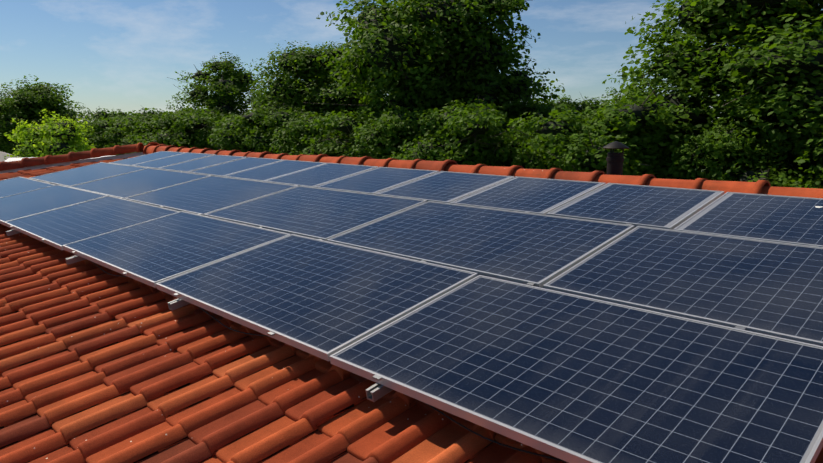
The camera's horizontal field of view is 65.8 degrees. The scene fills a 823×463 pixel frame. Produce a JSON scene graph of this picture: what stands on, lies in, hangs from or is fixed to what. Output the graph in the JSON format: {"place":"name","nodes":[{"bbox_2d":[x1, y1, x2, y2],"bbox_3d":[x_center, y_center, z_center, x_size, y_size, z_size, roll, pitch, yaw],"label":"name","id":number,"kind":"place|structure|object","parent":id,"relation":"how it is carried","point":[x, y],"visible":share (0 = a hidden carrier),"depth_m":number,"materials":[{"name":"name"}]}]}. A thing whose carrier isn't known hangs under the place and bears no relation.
{"place":"outdoors","nodes":[
{"label":"outdoors","id":0,"kind":"place"},
{"bbox_2d":[5,155,115,165],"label":"white flat roof garage","id":1,"kind":"structure","parent":0,"point":[12,159],"depth_m":26.22,"materials":[{"name":"paint"}]},
{"bbox_2d":[0,272,541,462],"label":"roof deck","id":2,"kind":"structure","parent":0,"point":[350,406],"depth_m":3.03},
{"bbox_2d":[0,0,822,121],"label":"sky","id":3,"kind":"structure","parent":0,"point":[115,54],"materials":[{"name":"blue"}]},
{"bbox_2d":[530,94,576,143],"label":"bush","id":4,"kind":"object","parent":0,"point":[560,99],"visible":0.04,"depth_m":44.66,"materials":[{"name":"green plant"}]},
{"label":"lawn","id":5,"kind":"structure","parent":0,"visible":0},
{"bbox_2d":[0,151,21,161],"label":"neighbour bungalow","id":6,"kind":"object","parent":5,"relation":"on","point":[2,155],"depth_m":40.49,"materials":[{"name":"concrete"}]},
{"bbox_2d":[0,74,95,157],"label":"tree","id":7,"kind":"object","parent":5,"relation":"on","point":[24,103],"visible":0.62,"depth_m":49.26,"materials":[{"name":"green plant"}]},
{"bbox_2d":[4,109,94,158],"bbox_3d":[-17.219,-2.994,30.934,4.651,5.800,4.463,7,12,36],"label":"bush","id":8,"kind":"object","parent":5,"relation":"on","point":[59,137],"visible":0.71,"depth_m":30.14,"materials":[{"name":"green plant"}]},
{"bbox_2d":[81,108,134,155],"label":"tree","id":9,"kind":"object","parent":5,"relation":"on","point":[98,115],"visible":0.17,"depth_m":67.91,"materials":[{"name":"green plant"}]},
{"bbox_2d":[83,113,139,154],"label":"bush","id":10,"kind":"object","parent":5,"relation":"on","point":[99,123],"visible":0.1,"depth_m":65.08,"materials":[{"name":"green plant"}]},
{"bbox_2d":[101,109,140,154],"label":"bush","id":11,"kind":"object","parent":5,"relation":"on","point":[115,133],"visible":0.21,"depth_m":61.45,"materials":[{"name":"green plant"}]},
{"bbox_2d":[112,108,178,154],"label":"tree","id":12,"kind":"object","parent":5,"relation":"on","point":[144,116],"visible":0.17,"depth_m":58.12,"materials":[{"name":"green plant"}]},
{"bbox_2d":[124,111,209,151],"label":"tree","id":13,"kind":"object","parent":5,"relation":"on","point":[155,124],"visible":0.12,"depth_m":53.91,"materials":[{"name":"green plant"}]},
{"bbox_2d":[136,104,226,152],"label":"bush","id":14,"kind":"object","parent":5,"relation":"on","point":[186,123],"visible":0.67,"depth_m":51.52,"materials":[{"name":"green plant"}]},
{"bbox_2d":[192,114,236,149],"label":"bush","id":15,"kind":"object","parent":5,"relation":"on","point":[207,134],"visible":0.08,"depth_m":50.47,"materials":[{"name":"green plant"}]},
{"bbox_2d":[166,52,271,124],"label":"tree","id":16,"kind":"object","parent":5,"relation":"on","point":[229,86],"visible":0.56,"depth_m":58.95,"materials":[{"name":"green plant"}]},
{"bbox_2d":[202,105,280,152],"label":"bush","id":17,"kind":"object","parent":5,"relation":"on","point":[233,140],"visible":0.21,"depth_m":45.90,"materials":[{"name":"green plant"}]},
{"bbox_2d":[248,96,311,110],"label":"bush","id":18,"kind":"object","parent":5,"relation":"on","point":[255,104],"visible":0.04,"depth_m":53.27,"materials":[{"name":"green plant"}]},
{"bbox_2d":[242,103,327,153],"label":"bush","id":19,"kind":"object","parent":5,"relation":"on","point":[261,140],"visible":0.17,"depth_m":43.95,"materials":[{"name":"green plant"}]},
{"bbox_2d":[269,108,354,156],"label":"bush","id":20,"kind":"object","parent":5,"relation":"on","point":[293,133],"visible":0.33,"depth_m":41.21,"materials":[{"name":"green plant"}]},
{"bbox_2d":[244,37,387,137],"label":"tree","id":21,"kind":"object","parent":5,"relation":"on","point":[317,84],"visible":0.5,"depth_m":46.85,"materials":[{"name":"green plant"}]},
{"bbox_2d":[297,103,432,156],"bbox_3d":[-2.352,-4.950,39.789,9.850,6.526,9.628,0,10,-1],"label":"bush","id":22,"kind":"object","parent":5,"relation":"on","point":[342,124],"visible":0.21,"depth_m":38.03,"materials":[{"name":"green plant"}]},
{"bbox_2d":[344,102,485,162],"bbox_3d":[0.276,-4.133,35.833,8.134,6.260,8.322,-7,12,-35],"label":"bush","id":23,"kind":"object","parent":5,"relation":"on","point":[389,134],"visible":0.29,"depth_m":34.53,"materials":[{"name":"green plant"}]},
{"bbox_2d":[315,0,564,133],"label":"tree","id":24,"kind":"object","parent":5,"relation":"on","point":[402,54],"visible":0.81,"depth_m":38.29,"materials":[{"name":"green plant"}]},
{"bbox_2d":[390,96,533,166],"bbox_3d":[2.698,-3.780,32.913,8.051,6.559,8.237,8,12,37],"label":"bush","id":25,"kind":"object","parent":5,"relation":"on","point":[461,131],"visible":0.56,"depth_m":31.41,"materials":[{"name":"green plant"}]},
{"bbox_2d":[477,93,560,163],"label":"bush","id":26,"kind":"object","parent":5,"relation":"on","point":[542,111],"visible":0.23,"depth_m":40.20,"materials":[{"name":"green plant"}]},
{"bbox_2d":[484,126,586,169],"bbox_3d":[6.829,-2.975,31.799,6.382,5.351,6.529,-3,10,-17],"label":"bush","id":27,"kind":"object","parent":5,"relation":"on","point":[529,162],"visible":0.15,"depth_m":30.36,"materials":[{"name":"green plant"}]},
{"bbox_2d":[506,90,703,178],"bbox_3d":[8.292,-2.767,27.582,8.560,6.378,8.758,-6,11,-29],"label":"bush","id":28,"kind":"object","parent":5,"relation":"on","point":[641,158],"visible":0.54,"depth_m":25.89,"materials":[{"name":"green plant"}]},
{"bbox_2d":[556,93,656,155],"bbox_3d":[10.985,-4.468,36.192,7.613,6.820,8.687,-4,11,-24],"label":"bush","id":29,"kind":"object","parent":5,"relation":"on","point":[580,106],"visible":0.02,"depth_m":35.48,"materials":[{"name":"green plant"}]},
{"bbox_2d":[601,85,710,161],"bbox_3d":[14.518,-5.706,40.360,7.955,7.840,9.212,-2,10,-13],"label":"bush","id":30,"kind":"object","parent":5,"relation":"on","point":[620,94],"depth_m":39.82,"materials":[{"name":"green plant"}]},
{"bbox_2d":[602,0,822,185],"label":"tree","id":31,"kind":"object","parent":5,"relation":"on","point":[770,69],"visible":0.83,"depth_m":25.57,"materials":[{"name":"green plant"}]},
{"bbox_2d":[656,116,822,187],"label":"bush","id":32,"kind":"object","parent":5,"relation":"on","point":[733,145],"visible":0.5,"depth_m":23.95,"materials":[{"name":"green plant"}]},
{"bbox_2d":[788,114,822,188],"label":"bush","id":33,"kind":"object","parent":5,"relation":"on","point":[816,181],"visible":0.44,"depth_m":21.80,"materials":[{"name":"green plant"}]},
{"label":"house walls and fascia","id":34,"kind":"object","parent":5,"relation":"on","visible":0},
{"bbox_3d":[1.004,0.133,5.705,27.287,1.044,11.837,10,14,44],"label":"roof","id":35,"kind":"object","parent":34,"relation":"on","visible":0},
{"bbox_2d":[0,152,145,173],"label":"ridge mortar bed","id":36,"kind":"object","parent":35,"relation":"on","point":[80,161],"visible":0.08,"depth_m":10.88,"materials":[{"name":"grey concrete"}]},
{"bbox_2d":[0,156,822,462],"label":"roof tiles","id":37,"kind":"object","parent":35,"relation":"on","point":[152,364],"visible":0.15,"depth_m":2.81,"materials":[{"name":"ceramic"}]},
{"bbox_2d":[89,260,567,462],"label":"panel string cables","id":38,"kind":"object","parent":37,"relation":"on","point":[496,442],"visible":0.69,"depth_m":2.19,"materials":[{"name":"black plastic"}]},
{"bbox_2d":[6,162,817,401],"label":"mounting rails","id":39,"kind":"object","parent":37,"relation":"on","point":[375,392],"visible":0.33,"depth_m":3.32,"materials":[{"name":"silver metal"}]},
{"bbox_2d":[0,151,822,462],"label":"solar panel frames","id":40,"kind":"structure","parent":39,"relation":"on","point":[556,451],"depth_m":3.27,"materials":[{"name":"silver metal"}]},
{"bbox_2d":[0,151,822,462],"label":"solar panels","id":41,"kind":"object","parent":40,"relation":"in","point":[598,381],"visible":0.85,"depth_m":3.15,"materials":[{"name":"blue glass"}]},
{"bbox_2d":[0,142,822,197],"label":"ridge tiles","id":42,"kind":"structure","parent":35,"relation":"on","point":[762,187],"depth_m":6.02,"materials":[{"name":"ceramic"}]},
{"bbox_2d":[603,141,628,174],"bbox_3d":[1.750,-0.436,5.500,0.320,0.683,0.320,10,14,44],"label":"flue pipe with cowl","id":43,"kind":"object","parent":35,"relation":"on","point":[614,163],"visible":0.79,"depth_m":5.42,"materials":[{"name":"paint"}]}
]}

